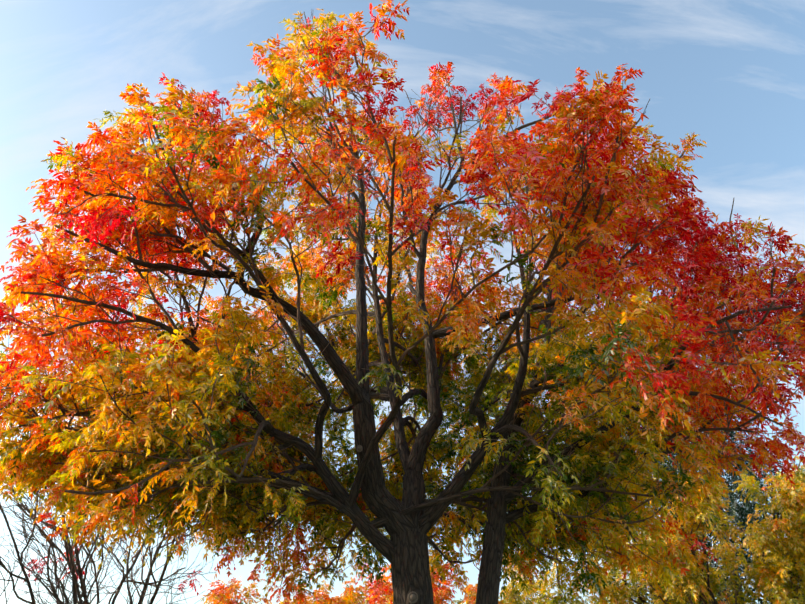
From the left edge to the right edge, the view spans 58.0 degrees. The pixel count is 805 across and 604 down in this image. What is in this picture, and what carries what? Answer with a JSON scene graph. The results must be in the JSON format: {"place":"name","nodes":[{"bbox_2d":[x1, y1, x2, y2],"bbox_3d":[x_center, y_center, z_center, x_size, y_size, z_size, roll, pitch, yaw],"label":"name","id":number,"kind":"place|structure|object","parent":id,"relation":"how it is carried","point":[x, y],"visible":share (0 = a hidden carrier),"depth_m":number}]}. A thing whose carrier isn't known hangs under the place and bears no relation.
{"place":"outdoors","nodes":[
{"label":"outdoors","id":0,"kind":"place"},
{"bbox_2d":[0,414,222,603],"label":"bare tree","id":1,"kind":"object","parent":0,"point":[73,569],"depth_m":10.63},
{"bbox_2d":[200,552,506,603],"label":"orange tree","id":2,"kind":"object","parent":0,"point":[384,590],"depth_m":13.71},
{"bbox_2d":[0,0,804,603],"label":"tree","id":3,"kind":"object","parent":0,"point":[220,172],"depth_m":7.84},
{"bbox_2d":[356,445,362,451],"bbox_3d":[-0.474,1.610,7.971,0.074,0.083,0.038,0,-34,0],"label":"tree knot","id":4,"kind":"object","parent":3,"relation":"attached to","point":[359,448],"visible":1,"depth_m":7.96},
{"bbox_2d":[408,591,417,603],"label":"tree knot","id":5,"kind":"object","parent":3,"relation":"attached to","point":[413,598],"visible":0.96,"depth_m":7.26},
{"bbox_2d":[0,0,804,603],"label":"sky","id":6,"kind":"structure","parent":0,"point":[729,73]},
{"bbox_2d":[499,456,804,603],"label":"yellow tree","id":7,"kind":"object","parent":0,"point":[760,577],"depth_m":14.28},
{"bbox_2d":[621,357,803,603],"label":"conifer","id":8,"kind":"object","parent":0,"point":[742,511],"depth_m":21.43}
]}

